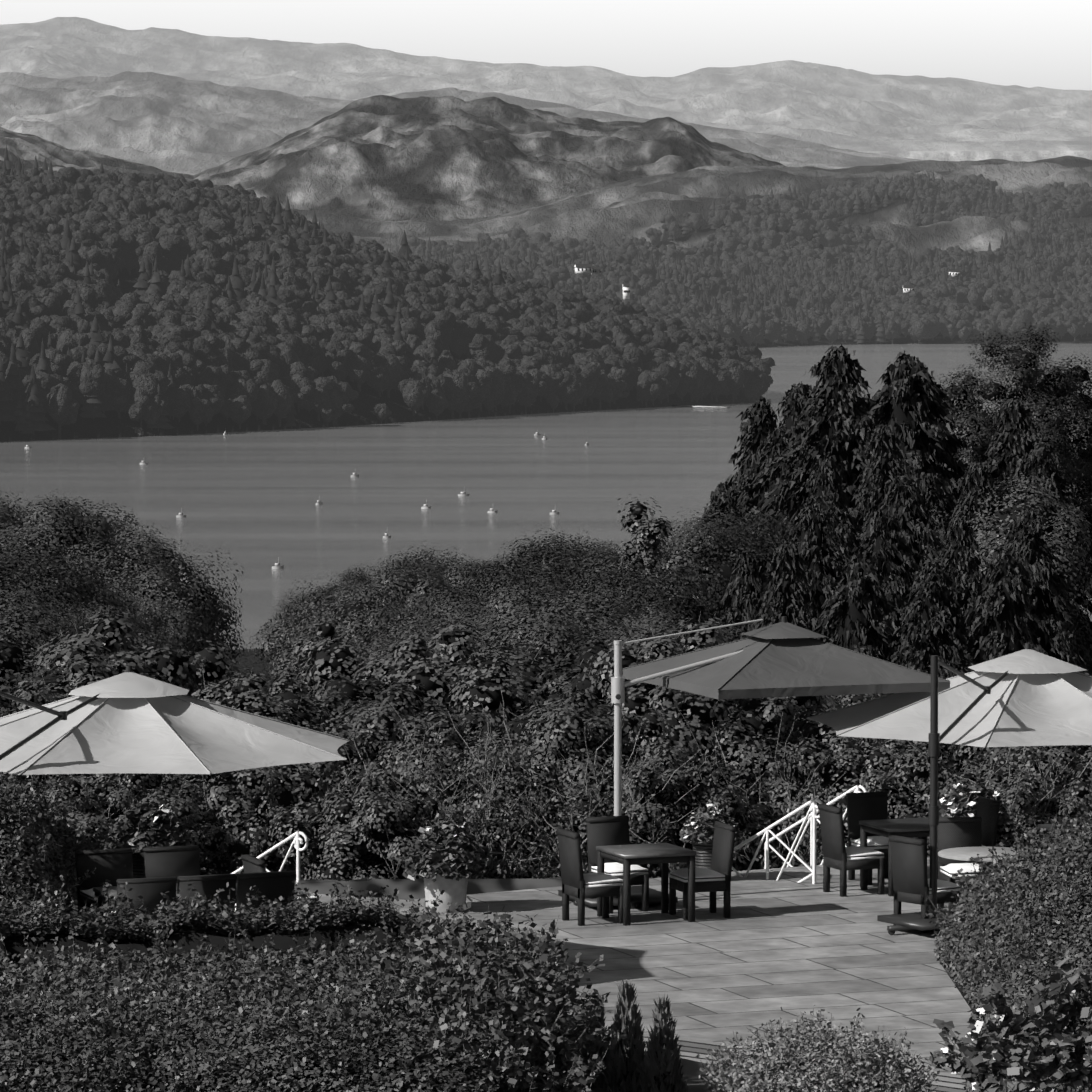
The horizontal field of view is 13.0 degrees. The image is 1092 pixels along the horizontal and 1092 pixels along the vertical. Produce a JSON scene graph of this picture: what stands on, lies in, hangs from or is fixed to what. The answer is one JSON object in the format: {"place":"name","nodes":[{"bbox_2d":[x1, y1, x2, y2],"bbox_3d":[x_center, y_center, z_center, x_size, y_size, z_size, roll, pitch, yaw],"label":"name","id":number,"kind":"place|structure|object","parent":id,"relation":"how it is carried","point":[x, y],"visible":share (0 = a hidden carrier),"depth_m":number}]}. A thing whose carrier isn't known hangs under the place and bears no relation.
{"place":"outdoors","nodes":[
{"label":"outdoors","id":0,"kind":"place"},
{"bbox_2d":[86,857,997,1091],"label":"terrace paving","id":1,"kind":"structure","parent":0,"point":[771,946],"depth_m":48.05},
{"bbox_2d":[75,848,132,913],"bbox_3d":[-4.576,3.613,50.495,0.610,0.765,0.676,-1,4,-21],"label":"chair","id":2,"kind":"object","parent":1,"relation":"on","point":[112,865],"visible":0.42,"depth_m":50.68},
{"bbox_2d":[111,877,176,919],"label":"chair","id":3,"kind":"object","parent":1,"relation":"on","point":[149,890],"visible":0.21,"depth_m":48.41},
{"bbox_2d":[104,800,191,877],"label":"plant","id":4,"kind":"object","parent":1,"relation":"on","point":[139,828],"visible":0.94,"depth_m":53.14},
{"bbox_2d":[142,845,199,882],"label":"chair","id":5,"kind":"object","parent":1,"relation":"on","point":[173,861],"visible":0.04,"depth_m":50.97},
{"bbox_2d":[0,666,349,776],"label":"umbrella","id":6,"kind":"object","parent":1,"relation":"on","point":[128,720],"visible":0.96,"depth_m":45.16},
{"bbox_2d":[0,875,511,1091],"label":"hedge","id":7,"kind":"object","parent":1,"relation":"on","point":[105,999],"visible":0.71,"depth_m":38.52},
{"bbox_2d":[235,871,295,913],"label":"chair","id":8,"kind":"object","parent":1,"relation":"on","point":[271,886],"visible":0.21,"depth_m":48.86},
{"bbox_2d":[403,821,489,912],"bbox_3d":[-1.073,3.445,51.621,0.948,0.962,0.965,0,4,-1],"label":"concrete planter","id":9,"kind":"object","parent":1,"relation":"on","point":[449,858],"visible":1,"depth_m":51.39},
{"bbox_2d":[556,828,622,925],"bbox_3d":[0.472,3.491,50.717,0.588,0.981,0.488,-1,4,-23],"label":"chair","id":10,"kind":"object","parent":1,"relation":"on","point":[578,884],"visible":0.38,"depth_m":50.56},
{"bbox_2d":[586,815,648,913],"bbox_3d":[0.769,3.431,51.702,0.488,0.981,0.588,-2,4,-24],"label":"chair","id":11,"kind":"object","parent":1,"relation":"on","point":[607,830],"visible":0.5,"depth_m":51.80},
{"bbox_2d":[602,979,645,1091],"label":"dwarf conifer","id":12,"kind":"object","parent":1,"relation":"on","point":[624,1059],"visible":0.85,"depth_m":41.53},
{"bbox_2d":[596,843,696,925],"bbox_3d":[1.063,3.592,50.952,0.820,0.750,0.820,-1,4,-21],"label":"table","id":13,"kind":"object","parent":1,"relation":"on","point":[663,854],"visible":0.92,"depth_m":50.71},
{"bbox_2d":[636,995,687,1091],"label":"dwarf conifer","id":14,"kind":"object","parent":1,"relation":"on","point":[662,1069],"visible":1,"depth_m":41.25},
{"bbox_2d":[669,821,736,919],"bbox_3d":[1.674,3.463,51.178,0.588,0.981,0.488,-1,4,-19],"label":"chair","id":15,"kind":"object","parent":1,"relation":"on","point":[714,878],"visible":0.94,"depth_m":51.04},
{"bbox_2d":[679,804,740,868],"bbox_3d":[1.870,3.346,54.104,0.740,0.857,0.730,0,4,-1],"label":"zinc planter","id":16,"kind":"object","parent":1,"relation":"on","point":[697,831],"visible":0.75,"depth_m":53.94},
{"bbox_2d":[558,616,949,908],"bbox_3d":[2.244,2.317,52.649,4.228,3.090,3.494,0,4,-1],"label":"umbrella","id":17,"kind":"object","parent":1,"relation":"on","point":[783,658],"visible":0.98,"depth_m":51.98},
{"bbox_2d":[696,1005,945,1091],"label":"lavender bush","id":18,"kind":"object","parent":1,"relation":"on","point":[816,1057],"visible":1,"depth_m":38.83},
{"bbox_2d":[818,804,884,896],"bbox_3d":[3.374,3.352,52.995,0.588,0.981,0.488,-1,4,-22],"label":"chair","id":19,"kind":"object","parent":1,"relation":"on","point":[840,856],"visible":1,"depth_m":52.85},
{"bbox_2d":[846,791,887,884],"bbox_3d":[3.722,3.289,54.021,0.488,0.981,0.588,-1,4,-21],"label":"chair","id":20,"kind":"object","parent":1,"relation":"on","point":[867,806],"visible":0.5,"depth_m":54.15},
{"bbox_2d":[859,817,929,895],"bbox_3d":[4.022,3.452,53.252,0.820,0.750,0.820,-1,4,-21],"label":"table","id":21,"kind":"object","parent":1,"relation":"on","point":[911,827],"visible":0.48,"depth_m":53.00},
{"bbox_2d":[889,835,960,932],"bbox_3d":[3.973,3.522,50.216,0.588,0.981,0.488,-3,4,-38],"label":"chair","id":22,"kind":"object","parent":1,"relation":"on","point":[911,881],"visible":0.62,"depth_m":50.05},
{"bbox_2d":[806,643,1091,934],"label":"umbrella","id":23,"kind":"object","parent":1,"relation":"on","point":[1027,696],"visible":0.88,"depth_m":51.07},
{"bbox_2d":[937,817,981,910],"bbox_3d":[4.513,3.435,51.630,0.488,0.981,0.588,-1,4,-10],"label":"chair","id":24,"kind":"object","parent":1,"relation":"on","point":[954,832],"visible":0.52,"depth_m":51.80},
{"bbox_2d":[938,781,1010,824],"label":"flowering plant","id":25,"kind":"object","parent":1,"relation":"on","point":[958,800],"visible":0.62,"depth_m":55.74},
{"bbox_2d":[920,798,1091,1091],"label":"bush","id":26,"kind":"object","parent":1,"relation":"on","point":[1020,922],"visible":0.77,"depth_m":43.32},
{"bbox_2d":[928,958,1091,1091],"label":"bush","id":27,"kind":"object","parent":1,"relation":"on","point":[1011,1050],"visible":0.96,"depth_m":39.14},
{"bbox_2d":[0,17,1091,1091],"bbox_3d":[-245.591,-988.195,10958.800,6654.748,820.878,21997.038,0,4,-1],"label":"mountain terrain","id":28,"kind":"structure","parent":0,"point":[387,149],"depth_m":8940.64},
{"bbox_2d":[0,634,44,713],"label":"terrace shrub","id":29,"kind":"object","parent":28,"relation":"on","point":[13,667],"visible":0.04,"depth_m":68.89},
{"bbox_2d":[0,772,98,914],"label":"shrubs","id":30,"kind":"object","parent":28,"relation":"on","point":[39,845],"visible":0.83,"depth_m":49.55},
{"bbox_2d":[0,495,156,567],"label":"slope tree","id":31,"kind":"object","parent":28,"relation":"on","point":[58,528],"visible":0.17,"depth_m":222.48},
{"bbox_2d":[0,555,171,649],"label":"bush","id":32,"kind":"object","parent":28,"relation":"on","point":[109,597],"visible":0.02,"depth_m":167.29},
{"bbox_2d":[0,531,176,653],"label":"bush","id":33,"kind":"object","parent":28,"relation":"on","point":[12,572],"visible":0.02,"depth_m":165.69},
{"bbox_2d":[0,652,236,810],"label":"terrace shrub","id":34,"kind":"object","parent":28,"relation":"on","point":[83,672],"visible":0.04,"depth_m":62.08},
{"bbox_2d":[29,605,242,704],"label":"terrace shrub","id":35,"kind":"object","parent":28,"relation":"on","point":[209,662],"visible":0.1,"depth_m":69.80},
{"bbox_2d":[61,537,239,686],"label":"slope tree","id":36,"kind":"object","parent":28,"relation":"on","point":[146,580],"visible":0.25,"depth_m":213.35},
{"bbox_2d":[40,773,267,874],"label":"terrace shrub","id":37,"kind":"object","parent":28,"relation":"on","point":[132,787],"visible":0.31,"depth_m":55.89},
{"bbox_2d":[109,521,246,687],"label":"slope tree","id":38,"kind":"object","parent":28,"relation":"on","point":[181,565],"visible":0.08,"depth_m":243.01},
{"bbox_2d":[94,710,384,880],"bbox_3d":[-3.455,3.682,59.178,4.084,3.409,3.322,2,4,25],"label":"terrace shrub","id":39,"kind":"object","parent":28,"relation":"on","point":[288,783],"visible":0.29,"depth_m":58.18},
{"bbox_2d":[0,144,582,435],"bbox_3d":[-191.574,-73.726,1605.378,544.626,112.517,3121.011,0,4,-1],"label":"forest conifer","id":40,"kind":"object","parent":28,"relation":"on","point":[95,406],"visible":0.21,"depth_m":2370.91},
{"bbox_2d":[163,671,420,874],"bbox_3d":[-3.626,3.877,63.638,4.371,4.486,5.374,0,4,1],"label":"terrace shrub","id":41,"kind":"object","parent":28,"relation":"on","point":[286,701],"visible":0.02,"depth_m":63.11},
{"bbox_2d":[270,615,345,698],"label":"shrub","id":42,"kind":"object","parent":28,"relation":"on","point":[326,629],"visible":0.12,"depth_m":170.08},
{"bbox_2d":[263,580,410,681],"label":"slope tree","id":43,"kind":"object","parent":28,"relation":"on","point":[358,613],"visible":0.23,"depth_m":214.29},
{"bbox_2d":[246,559,460,677],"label":"slope tree","id":44,"kind":"object","parent":28,"relation":"on","point":[407,586],"visible":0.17,"depth_m":234.09},
{"bbox_2d":[246,663,465,795],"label":"terrace shrub","id":45,"kind":"object","parent":28,"relation":"on","point":[343,696],"depth_m":65.78},
{"bbox_2d":[259,775,491,879],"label":"terrace shrub","id":46,"kind":"object","parent":28,"relation":"on","point":[390,825],"visible":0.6,"depth_m":56.87},
{"bbox_2d":[279,540,487,624],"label":"slope tree","id":47,"kind":"object","parent":28,"relation":"on","point":[444,565],"depth_m":251.44},
{"bbox_2d":[0,166,774,438],"bbox_3d":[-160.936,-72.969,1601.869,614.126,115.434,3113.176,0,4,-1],"label":"broadleaf forest","id":48,"kind":"object","parent":28,"relation":"on","point":[89,378],"visible":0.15,"depth_m":2491.30},
{"bbox_2d":[302,718,487,878],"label":"twiggy shrub","id":49,"kind":"object","parent":28,"relation":"on","point":[436,766],"visible":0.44,"depth_m":57.54},
{"bbox_2d":[295,682,501,856],"bbox_3d":[-1.755,3.867,63.364,3.974,4.145,3.660,-2,4,-28],"label":"terrace shrub","id":50,"kind":"object","parent":28,"relation":"on","point":[377,715],"visible":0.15,"depth_m":62.82},
{"bbox_2d":[294,619,551,724],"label":"terrace shrub","id":51,"kind":"object","parent":28,"relation":"on","point":[452,646],"visible":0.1,"depth_m":72.44},
{"bbox_2d":[311,716,545,878],"bbox_3d":[-1.339,3.771,59.845,2.897,3.281,3.146,-2,4,-24],"label":"terrace shrub","id":52,"kind":"object","parent":28,"relation":"on","point":[446,730],"visible":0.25,"depth_m":59.70},
{"bbox_2d":[349,582,590,680],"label":"bush","id":53,"kind":"object","parent":28,"relation":"on","point":[527,600],"visible":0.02,"depth_m":167.87},
{"bbox_2d":[383,705,562,878],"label":"twiggy shrub","id":54,"kind":"object","parent":28,"relation":"on","point":[490,853],"visible":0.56,"depth_m":57.47},
{"bbox_2d":[341,896,627,1091],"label":"shrubs","id":55,"kind":"object","parent":28,"relation":"on","point":[538,1022],"visible":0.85,"depth_m":38.17},
{"bbox_2d":[370,549,607,641],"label":"bush","id":56,"kind":"object","parent":28,"relation":"on","point":[506,580],"visible":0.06,"depth_m":200.22},
{"bbox_2d":[410,523,621,584],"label":"slope tree","id":57,"kind":"object","parent":28,"relation":"on","point":[568,555],"visible":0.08,"depth_m":245.43},
{"bbox_2d":[414,686,623,878],"bbox_3d":[-0.122,3.514,58.718,3.300,3.485,2.337,-3,5,-40],"label":"twiggy shrub","id":58,"kind":"object","parent":28,"relation":"on","point":[517,743],"visible":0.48,"depth_m":58.40},
{"bbox_2d":[441,611,610,712],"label":"bush","id":59,"kind":"object","parent":28,"relation":"on","point":[549,652],"visible":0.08,"depth_m":105.95},
{"bbox_2d":[423,587,642,648],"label":"bush","id":60,"kind":"object","parent":28,"relation":"on","point":[577,613],"visible":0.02,"depth_m":151.22},
{"bbox_2d":[423,645,663,804],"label":"terrace shrub","id":61,"kind":"object","parent":28,"relation":"on","point":[489,677],"visible":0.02,"depth_m":67.83},
{"bbox_2d":[466,774,644,878],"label":"terrace shrub","id":62,"kind":"object","parent":28,"relation":"on","point":[492,827],"visible":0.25,"depth_m":58.27},
{"bbox_2d":[536,629,643,696],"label":"terrace shrub","id":63,"kind":"object","parent":28,"relation":"on","point":[550,673],"visible":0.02,"depth_m":72.39},
{"bbox_2d":[481,724,700,878],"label":"twiggy shrub","id":64,"kind":"object","parent":28,"relation":"on","point":[585,868],"visible":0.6,"depth_m":57.51},
{"bbox_2d":[462,685,722,876],"bbox_3d":[0.593,3.677,61.196,3.690,3.849,3.398,-2,4,-32],"label":"terrace shrub","id":65,"kind":"object","parent":28,"relation":"on","point":[570,719],"visible":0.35,"depth_m":60.56},
{"bbox_2d":[458,548,734,639],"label":"bush","id":66,"kind":"object","parent":28,"relation":"on","point":[645,592],"visible":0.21,"depth_m":195.73},
{"bbox_2d":[603,494,713,604],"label":"birch tree","id":67,"kind":"object","parent":28,"relation":"on","point":[649,536],"visible":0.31,"depth_m":199.74},
{"bbox_2d":[585,745,783,877],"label":"terrace shrub","id":68,"kind":"object","parent":28,"relation":"on","point":[643,818],"visible":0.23,"depth_m":58.28},
{"bbox_2d":[580,611,807,870],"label":"terrace shrub","id":69,"kind":"object","parent":28,"relation":"on","point":[655,649],"visible":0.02,"depth_m":68.24},
{"bbox_2d":[593,495,800,621],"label":"slope tree","id":70,"kind":"object","parent":28,"relation":"on","point":[718,550],"visible":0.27,"depth_m":212.36},
{"bbox_2d":[575,651,859,869],"bbox_3d":[1.975,3.822,64.992,4.642,4.841,4.274,3,5,44],"label":"terrace shrub","id":71,"kind":"object","parent":28,"relation":"on","point":[701,713],"visible":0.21,"depth_m":64.03},
{"bbox_2d":[712,550,767,642],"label":"conifer tree","id":72,"kind":"object","parent":28,"relation":"on","point":[745,585],"visible":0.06,"depth_m":194.76},
{"bbox_2d":[716,397,781,511],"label":"conifer tree","id":73,"kind":"object","parent":28,"relation":"on","point":[759,427],"visible":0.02,"depth_m":284.09},
{"bbox_2d":[407,173,1091,346],"bbox_3d":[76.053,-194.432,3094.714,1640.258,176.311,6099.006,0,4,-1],"label":"broadleaf forest","id":74,"kind":"object","parent":28,"relation":"on","point":[773,328],"visible":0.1,"depth_m":4831.44},
{"bbox_2d":[417,171,1091,344],"bbox_3d":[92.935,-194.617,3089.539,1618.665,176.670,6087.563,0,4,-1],"label":"forest conifer","id":75,"kind":"object","parent":28,"relation":"on","point":[781,288],"visible":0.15,"depth_m":4705.87},
{"bbox_2d":[664,707,845,869],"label":"twiggy shrub","id":76,"kind":"object","parent":28,"relation":"on","point":[788,807],"visible":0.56,"depth_m":58.26},
{"bbox_2d":[737,427,797,545],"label":"conifer tree","id":77,"kind":"object","parent":28,"relation":"on","point":[776,446],"depth_m":261.42},
{"bbox_2d":[750,541,825,641],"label":"conifer tree","id":78,"kind":"object","parent":28,"relation":"on","point":[784,595],"visible":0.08,"depth_m":149.66},
{"bbox_2d":[784,495,850,637],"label":"conifer tree","id":79,"kind":"object","parent":28,"relation":"on","point":[819,553],"visible":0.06,"depth_m":199.43},
{"bbox_2d":[787,456,867,584],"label":"conifer tree","id":80,"kind":"object","parent":28,"relation":"on","point":[823,479],"visible":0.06,"depth_m":214.38},
{"bbox_2d":[741,344,934,546],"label":"conifer tree","id":81,"kind":"object","parent":28,"relation":"on","point":[835,425],"visible":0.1,"depth_m":233.48},
{"bbox_2d":[730,694,986,853],"bbox_3d":[4.415,4.050,65.388,3.875,4.389,4.208,0,4,6],"label":"terrace shrub","id":82,"kind":"object","parent":28,"relation":"on","point":[810,729],"depth_m":64.90},
{"bbox_2d":[813,555,904,706],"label":"conifer tree","id":83,"kind":"object","parent":28,"relation":"on","point":[863,626],"visible":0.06,"depth_m":144.61},
{"bbox_2d":[741,732,988,866],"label":"terrace shrub","id":84,"kind":"object","parent":28,"relation":"on","point":[866,755],"visible":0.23,"depth_m":60.87},
{"bbox_2d":[830,506,919,662],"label":"conifer tree","id":85,"kind":"object","parent":28,"relation":"on","point":[883,547],"visible":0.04,"depth_m":194.31},
{"bbox_2d":[846,422,941,554],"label":"conifer tree","id":86,"kind":"object","parent":28,"relation":"on","point":[882,470],"depth_m":228.97},
{"bbox_2d":[863,473,942,599],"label":"conifer tree","id":87,"kind":"object","parent":28,"relation":"on","point":[901,502],"visible":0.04,"depth_m":204.14},
{"bbox_2d":[861,351,966,547],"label":"conifer tree","id":88,"kind":"object","parent":28,"relation":"on","point":[905,397],"visible":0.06,"depth_m":243.22},
{"bbox_2d":[868,558,978,697],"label":"conifer tree","id":89,"kind":"object","parent":28,"relation":"on","point":[932,625],"visible":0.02,"depth_m":139.44},
{"bbox_2d":[788,742,1063,864],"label":"terrace shrub","id":90,"kind":"object","parent":28,"relation":"on","point":[873,782],"visible":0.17,"depth_m":60.04},
{"bbox_2d":[904,515,985,652],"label":"conifer tree","id":91,"kind":"object","parent":28,"relation":"on","point":[960,565],"visible":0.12,"depth_m":189.11},
{"bbox_2d":[937,460,999,567],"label":"conifer tree","id":92,"kind":"object","parent":28,"relation":"on","point":[973,479],"visible":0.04,"depth_m":213.87},
{"bbox_2d":[884,740,1091,847],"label":"twiggy shrub","id":93,"kind":"object","parent":28,"relation":"on","point":[1025,757],"visible":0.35,"depth_m":59.80},
{"bbox_2d":[953,550,1047,670],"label":"conifer tree","id":94,"kind":"object","parent":28,"relation":"on","point":[998,627],"visible":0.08,"depth_m":149.16},
{"bbox_2d":[921,471,1091,671],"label":"tree","id":95,"kind":"object","parent":28,"relation":"on","point":[1065,544],"visible":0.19,"depth_m":212.85},
{"bbox_2d":[925,744,1091,821],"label":"terrace shrub","id":96,"kind":"object","parent":28,"relation":"on","point":[1068,755],"visible":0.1,"depth_m":62.63},
{"bbox_2d":[932,322,1091,504],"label":"tall tree","id":97,"kind":"object","parent":28,"relation":"on","point":[1019,361],"visible":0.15,"depth_m":267.31},
{"bbox_2d":[974,359,1091,614],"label":"tall tree","id":98,"kind":"object","parent":28,"relation":"on","point":[1038,409],"visible":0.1,"depth_m":265.51},
{"bbox_2d":[982,396,1091,624],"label":"conifer tree","id":99,"kind":"object","parent":28,"relation":"on","point":[1013,443],"visible":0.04,"depth_m":260.12},
{"bbox_2d":[996,757,1091,848],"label":"terrace shrub","id":100,"kind":"object","parent":28,"relation":"on","point":[1081,789],"visible":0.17,"depth_m":59.67},
{"bbox_2d":[1002,506,1091,675],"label":"conifer tree","id":101,"kind":"object","parent":28,"relation":"on","point":[1028,548],"visible":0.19,"depth_m":198.65},
{"bbox_2d":[1013,441,1091,669],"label":"conifer tree","id":102,"kind":"object","parent":28,"relation":"on","point":[1041,457],"visible":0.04,"depth_m":223.44},
{"bbox_2d":[0,344,1091,649],"bbox_3d":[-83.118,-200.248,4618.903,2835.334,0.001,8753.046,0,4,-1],"label":"lake water","id":103,"kind":"structure","parent":0,"point":[248,500],"depth_m":1731.89},
{"bbox_2d":[0,0,1091,89],"label":"sky","id":104,"kind":"structure","parent":0,"point":[1024,43]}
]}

